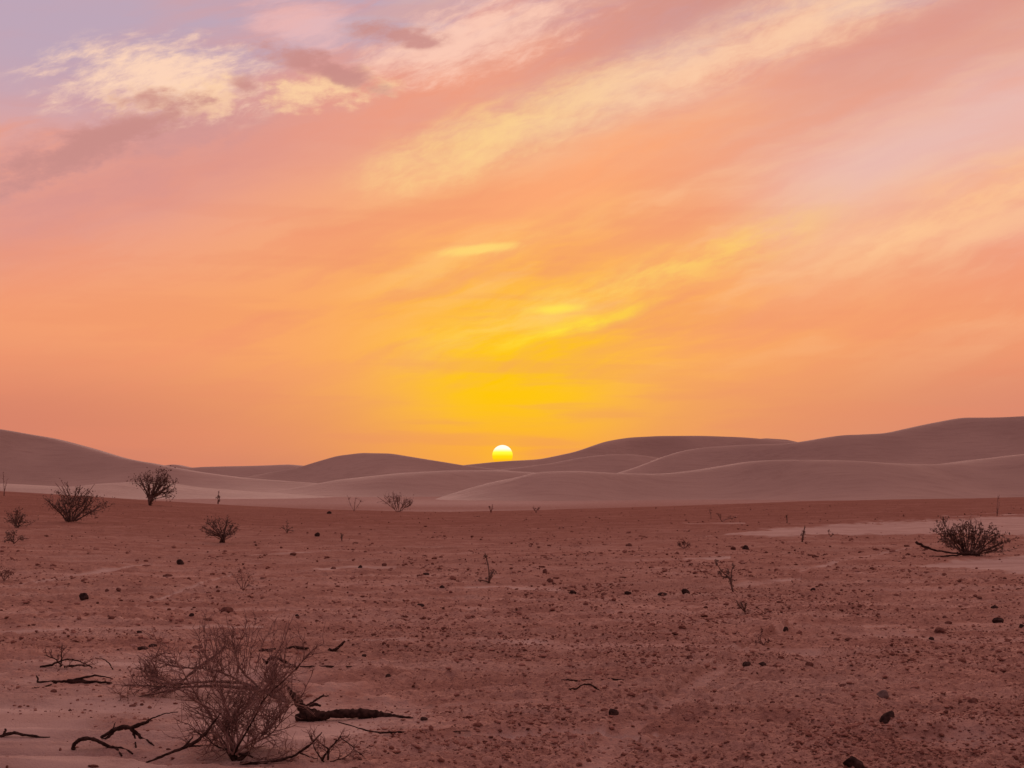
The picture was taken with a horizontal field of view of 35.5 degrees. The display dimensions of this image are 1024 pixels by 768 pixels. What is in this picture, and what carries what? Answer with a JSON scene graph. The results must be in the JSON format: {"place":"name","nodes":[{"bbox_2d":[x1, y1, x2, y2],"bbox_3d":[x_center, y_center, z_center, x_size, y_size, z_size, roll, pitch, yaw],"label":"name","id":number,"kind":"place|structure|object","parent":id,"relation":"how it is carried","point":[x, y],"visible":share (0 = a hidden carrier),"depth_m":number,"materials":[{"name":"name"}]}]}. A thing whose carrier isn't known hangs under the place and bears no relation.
{"place":"outdoors","nodes":[
{"label":"outdoors","id":0,"kind":"place"},
{"bbox_2d":[0,429,317,492],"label":"sand dune","id":1,"kind":"structure","parent":0,"point":[28,459],"depth_m":827.23,"materials":[{"name":"brown sand"}]},
{"bbox_2d":[0,482,329,499],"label":"sand dune","id":2,"kind":"structure","parent":0,"point":[126,490],"depth_m":521.10,"materials":[{"name":"brown sand"}]},
{"bbox_2d":[148,462,301,477],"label":"sand dune","id":3,"kind":"structure","parent":0,"point":[241,471],"depth_m":1692.02,"materials":[{"name":"brown sand"}]},
{"bbox_2d":[244,453,506,482],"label":"sand dune","id":4,"kind":"structure","parent":0,"point":[356,465],"depth_m":958.10,"materials":[{"name":"brown sand"}]},
{"bbox_2d":[271,470,533,496],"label":"sand dune","id":5,"kind":"structure","parent":0,"point":[431,484],"depth_m":604.50,"materials":[{"name":"brown sand"}]},
{"bbox_2d":[492,445,512,461],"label":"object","id":6,"kind":"object","parent":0,"point":[502,453],"visible":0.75,"depth_m":19890.99,"materials":[{"name":"yellow"}]},
{"bbox_2d":[0,491,1023,767],"bbox_3d":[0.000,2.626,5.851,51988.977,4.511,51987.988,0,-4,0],"label":"ground","id":7,"kind":"structure","parent":0,"point":[160,535],"depth_m":17.01,"materials":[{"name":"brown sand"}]},
{"bbox_2d":[0,563,13,580],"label":"desert shrub","id":8,"kind":"object","parent":7,"relation":"on","point":[6,572],"visible":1,"depth_m":24.12,"materials":[{"name":"brown plant"}]},
{"bbox_2d":[2,529,25,543],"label":"desert shrub","id":9,"kind":"object","parent":7,"relation":"on","point":[12,539],"visible":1,"depth_m":36.97,"materials":[{"name":"brown plant"}]},
{"bbox_2d":[4,506,38,527],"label":"desert shrub","id":10,"kind":"object","parent":7,"relation":"on","point":[15,520],"visible":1,"depth_m":48.76,"materials":[{"name":"brown plant"}]},
{"bbox_2d":[0,728,49,737],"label":"dead branch","id":11,"kind":"object","parent":7,"relation":"on","point":[4,734],"visible":1,"depth_m":9.46,"materials":[{"name":"brown wood"}]},
{"bbox_2d":[40,644,98,669],"bbox_3d":[-3.536,2.185,12.764,0.471,0.213,0.133,0,-4,0],"label":"dry bush","id":12,"kind":"object","parent":7,"relation":"on","point":[61,660],"visible":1,"depth_m":12.78,"materials":[{"name":"brown plant"}]},
{"bbox_2d":[35,674,111,687],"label":"dead branch","id":13,"kind":"object","parent":7,"relation":"on","point":[77,680],"visible":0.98,"depth_m":11.89,"materials":[{"name":"brown wood"}]},
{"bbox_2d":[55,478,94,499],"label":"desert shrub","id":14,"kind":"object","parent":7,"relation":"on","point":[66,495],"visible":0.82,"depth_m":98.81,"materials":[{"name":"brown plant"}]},
{"bbox_2d":[41,488,114,521],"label":"desert shrub","id":15,"kind":"object","parent":7,"relation":"on","point":[70,517],"visible":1,"depth_m":55.45,"materials":[{"name":"brown plant"}]},
{"bbox_2d":[79,593,88,600],"bbox_3d":[-5.388,2.683,20.135,0.120,0.115,0.088,1,-4,-13],"label":"stone","id":16,"kind":"object","parent":7,"relation":"on","point":[83,596],"visible":0.98,"depth_m":20.11,"materials":[{"name":"brown stone"}]},
{"bbox_2d":[71,736,132,756],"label":"dead branch","id":17,"kind":"object","parent":7,"relation":"on","point":[85,738],"visible":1,"depth_m":8.96,"materials":[{"name":"brown wood"}]},
{"bbox_2d":[100,712,177,747],"bbox_3d":[-2.135,1.960,9.069,0.446,0.180,0.204,0,-4,0],"label":"dead branch","id":18,"kind":"object","parent":7,"relation":"on","point":[110,733],"visible":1,"depth_m":9.15,"materials":[{"name":"brown wood"}]},
{"bbox_2d":[137,646,147,649],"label":"stone","id":19,"kind":"object","parent":7,"relation":"on","point":[142,648],"visible":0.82,"depth_m":14.40,"materials":[{"name":"brown stone"}]},
{"bbox_2d":[127,465,178,505],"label":"tree","id":20,"kind":"object","parent":7,"relation":"on","point":[156,493],"visible":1,"depth_m":97.80,"materials":[{"name":"brown plant"}]},
{"bbox_2d":[176,559,183,564],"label":"stone","id":21,"kind":"object","parent":7,"relation":"on","point":[179,561],"visible":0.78,"depth_m":29.37,"materials":[{"name":"brown stone"}]},
{"bbox_2d":[146,713,220,762],"bbox_3d":[-1.752,1.888,8.533,0.400,0.268,0.021,0,-4,0],"label":"dead branch","id":22,"kind":"object","parent":7,"relation":"on","point":[189,744],"visible":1,"depth_m":8.53,"materials":[{"name":"brown wood"}]},
{"bbox_2d":[106,613,310,702],"bbox_3d":[-2.120,1.938,11.282,1.410,0.641,0.491,1,-4,-8],"label":"fallen bush","id":23,"kind":"object","parent":7,"relation":"on","point":[147,677],"visible":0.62,"depth_m":11.28,"materials":[{"name":"brown plant"}]},
{"bbox_2d":[199,516,240,542],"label":"desert shrub","id":24,"kind":"object","parent":7,"relation":"on","point":[223,536],"visible":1,"depth_m":40.82,"materials":[{"name":"brown plant"}]},
{"bbox_2d":[220,607,233,612],"bbox_3d":[-3.335,2.643,18.705,0.156,0.081,0.105,-1,-4,14],"label":"stone","id":25,"kind":"object","parent":7,"relation":"on","point":[227,609],"visible":0.85,"depth_m":18.67,"materials":[{"name":"brown stone"}]},
{"bbox_2d":[139,610,338,764],"bbox_3d":[-1.483,1.651,8.854,1.092,0.846,0.835,0,-4,0],"label":"dry shrub","id":26,"kind":"object","parent":7,"relation":"on","point":[226,723],"visible":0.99,"depth_m":8.70,"materials":[{"name":"brown plant"}]},
{"bbox_2d":[231,567,255,590],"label":"desert shrub","id":27,"kind":"object","parent":7,"relation":"on","point":[244,579],"visible":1,"depth_m":22.07,"materials":[{"name":"brown plant"}]},
{"bbox_2d":[262,656,295,666],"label":"dead branch","id":28,"kind":"object","parent":7,"relation":"on","point":[266,662],"visible":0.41,"depth_m":13.33,"materials":[{"name":"brown wood"}]},
{"bbox_2d":[240,732,321,764],"bbox_3d":[-1.240,1.956,8.591,0.441,0.175,0.019,0,-4,0],"label":"dead branch","id":29,"kind":"object","parent":7,"relation":"on","point":[281,759],"visible":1,"depth_m":8.58,"materials":[{"name":"brown wood"}]},
{"bbox_2d":[275,663,314,696],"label":"dry bush","id":30,"kind":"object","parent":7,"relation":"on","point":[303,683],"visible":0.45,"depth_m":11.34,"materials":[{"name":"brown plant"}]},
{"bbox_2d":[285,646,308,648],"bbox_3d":[-1.926,2.362,14.329,0.213,0.038,0.056,1,-4,-18],"label":"stick","id":31,"kind":"object","parent":7,"relation":"on","point":[299,647],"visible":0.84,"depth_m":14.33,"materials":[{"name":"brown wood"}]},
{"bbox_2d":[300,665,351,667],"bbox_3d":[-1.531,2.339,13.237,0.463,0.033,0.058,-1,-4,16],"label":"stick","id":32,"kind":"object","parent":7,"relation":"on","point":[323,666],"visible":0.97,"depth_m":13.25,"materials":[{"name":"brown wood"}]},
{"bbox_2d":[328,640,345,651],"bbox_3d":[-1.578,2.360,14.407,0.161,0.105,0.031,0,-4,0],"label":"stick","id":33,"kind":"object","parent":7,"relation":"on","point":[337,648],"visible":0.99,"depth_m":14.39,"materials":[{"name":"brown wood"}]},
{"bbox_2d":[301,725,375,761],"bbox_3d":[-0.931,1.934,8.596,0.400,0.225,0.172,1,-4,-8],"label":"dry bush","id":34,"kind":"object","parent":7,"relation":"on","point":[328,751],"visible":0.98,"depth_m":8.59,"materials":[{"name":"brown plant"}]},
{"bbox_2d":[287,686,412,721],"bbox_3d":[-1.046,2.079,10.390,0.846,0.247,0.132,0,-4,7],"label":"fallen log","id":35,"kind":"object","parent":7,"relation":"on","point":[304,714],"visible":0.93,"depth_m":10.38,"materials":[{"name":"brown wood"}]},
{"bbox_2d":[377,492,413,511],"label":"desert shrub","id":36,"kind":"object","parent":7,"relation":"on","point":[397,501],"visible":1,"depth_m":111.57,"materials":[{"name":"brown plant"}]},
{"bbox_2d":[338,722,459,733],"bbox_3d":[-0.639,2.034,9.466,0.782,0.074,0.019,0,-4,0],"label":"root","id":37,"kind":"object","parent":7,"relation":"on","point":[390,732],"visible":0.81,"depth_m":9.46,"materials":[{"name":"brown wood"}]},
{"bbox_2d":[478,552,497,582],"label":"sprig","id":38,"kind":"object","parent":7,"relation":"on","point":[490,576],"visible":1,"depth_m":24.27,"materials":[{"name":"brown plant"}]},
{"bbox_2d":[561,679,591,680],"bbox_3d":[0.482,2.214,11.965,0.233,0.020,0.017,0,-4,0],"label":"stick","id":39,"kind":"object","parent":7,"relation":"on","point":[575,680],"visible":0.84,"depth_m":11.96,"materials":[{"name":"brown wood"}]},
{"bbox_2d":[569,683,598,689],"bbox_3d":[0.515,2.150,11.341,0.224,0.060,0.023,0,-4,0],"label":"stick","id":40,"kind":"object","parent":7,"relation":"on","point":[593,686],"visible":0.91,"depth_m":11.34,"materials":[{"name":"brown wood"}]},
{"bbox_2d":[609,708,618,714],"bbox_3d":[0.631,2.044,9.925,0.065,0.062,0.041,0,-4,-3],"label":"stone","id":41,"kind":"object","parent":7,"relation":"on","point":[613,712],"visible":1,"depth_m":9.91,"materials":[{"name":"brown stone"}]},
{"bbox_2d":[677,540,689,547],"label":"sprig","id":42,"kind":"object","parent":7,"relation":"on","point":[684,543],"visible":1,"depth_m":36.57,"materials":[{"name":"brown plant"}]},
{"bbox_2d":[681,589,689,593],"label":"stone","id":43,"kind":"object","parent":7,"relation":"on","point":[683,591],"visible":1,"depth_m":21.43,"materials":[{"name":"brown stone"}]},
{"bbox_2d":[714,559,735,591],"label":"sprig","id":44,"kind":"object","parent":7,"relation":"on","point":[729,577],"visible":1,"depth_m":21.85,"materials":[{"name":"brown plant"}]},
{"bbox_2d":[716,513,734,521],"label":"sprig","id":45,"kind":"object","parent":7,"relation":"on","point":[720,515],"visible":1,"depth_m":62.81,"materials":[{"name":"brown plant"}]},
{"bbox_2d":[735,600,747,611],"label":"sprig","id":46,"kind":"object","parent":7,"relation":"on","point":[742,607],"visible":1,"depth_m":18.16,"materials":[{"name":"brown plant"}]},
{"bbox_2d":[742,662,750,666],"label":"stone","id":47,"kind":"object","parent":7,"relation":"on","point":[744,664],"visible":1,"depth_m":12.59,"materials":[{"name":"brown stone"}]},
{"bbox_2d":[753,628,769,644],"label":"sprig","id":48,"kind":"object","parent":7,"relation":"on","point":[761,642],"visible":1,"depth_m":14.47,"materials":[{"name":"brown plant"}]},
{"bbox_2d":[800,526,805,541],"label":"sprig","id":49,"kind":"object","parent":7,"relation":"on","point":[803,534],"visible":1,"depth_m":40.28,"materials":[{"name":"brown plant"}]},
{"bbox_2d":[805,661,813,665],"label":"stone","id":50,"kind":"object","parent":7,"relation":"on","point":[809,663],"visible":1,"depth_m":13.04,"materials":[{"name":"brown stone"}]},
{"bbox_2d":[843,756,864,767],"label":"stone","id":51,"kind":"object","parent":7,"relation":"on","point":[851,761],"visible":1,"depth_m":8.34,"materials":[{"name":"brown stone"}]},
{"bbox_2d":[876,690,888,698],"bbox_3d":[2.568,2.165,11.118,0.086,0.079,0.091,0,-4,-2],"label":"stone","id":52,"kind":"object","parent":7,"relation":"on","point":[882,694],"visible":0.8,"depth_m":11.09,"materials":[{"name":"stone"}]},
{"bbox_2d":[879,711,893,723],"bbox_3d":[2.298,2.047,9.808,0.094,0.090,0.091,1,-4,-11],"label":"stone","id":53,"kind":"object","parent":7,"relation":"on","point":[885,717],"visible":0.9,"depth_m":9.78,"materials":[{"name":"brown stone"}]},
{"bbox_2d":[934,627,944,632],"bbox_3d":[4.237,2.453,15.876,0.104,0.079,0.104,1,-4,-10],"label":"stone","id":54,"kind":"object","parent":7,"relation":"on","point":[938,630],"visible":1,"depth_m":15.84,"materials":[{"name":"brown stone"}]},
{"bbox_2d":[915,541,980,556],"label":"dead branch","id":55,"kind":"object","parent":7,"relation":"on","point":[928,547],"visible":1,"depth_m":31.72,"materials":[{"name":"brown wood"}]},
{"bbox_2d":[967,697,977,702],"bbox_3d":[3.091,2.132,10.746,0.059,0.056,0.066,-3,-5,43],"label":"stone","id":56,"kind":"object","parent":7,"relation":"on","point":[973,700],"visible":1,"depth_m":10.73,"materials":[{"name":"brown stone"}]},
{"bbox_2d":[930,516,1020,555],"bbox_3d":[9.374,3.025,32.502,1.887,0.944,0.829,0,-4,0],"label":"desert shrub","id":57,"kind":"object","parent":7,"relation":"on","point":[960,548],"visible":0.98,"depth_m":32.42,"materials":[{"name":"brown plant"}]},
{"bbox_2d":[992,617,1003,622],"bbox_3d":[5.240,2.555,17.257,0.124,0.075,0.108,-1,-4,14],"label":"stone","id":58,"kind":"object","parent":7,"relation":"on","point":[997,620],"visible":0.94,"depth_m":17.22,"materials":[{"name":"brown stone"}]},
{"bbox_2d":[0,0,1023,467],"label":"sky","id":59,"kind":"structure","parent":0,"point":[233,232],"materials":[{"name":"orange"}]},
{"bbox_2d":[502,454,657,472],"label":"sand dune","id":60,"kind":"structure","parent":0,"point":[614,463],"depth_m":1076.70,"materials":[{"name":"brown sand"}]},
{"bbox_2d":[465,436,794,469],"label":"sand dune","id":61,"kind":"structure","parent":0,"point":[656,446],"depth_m":1262.15,"materials":[{"name":"brown sand"}]},
{"bbox_2d":[436,454,1023,500],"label":"sand dune","id":62,"kind":"structure","parent":0,"point":[845,480],"depth_m":468.41,"materials":[{"name":"brown sand"}]},
{"bbox_2d":[763,438,794,441],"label":"sand dune","id":63,"kind":"structure","parent":0,"point":[779,439],"depth_m":1743.83,"materials":[{"name":"brown sand"}]},
{"bbox_2d":[619,416,1023,473],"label":"sand dune","id":64,"kind":"structure","parent":0,"point":[953,440],"depth_m":925.85,"materials":[{"name":"brown sand"}]}
]}

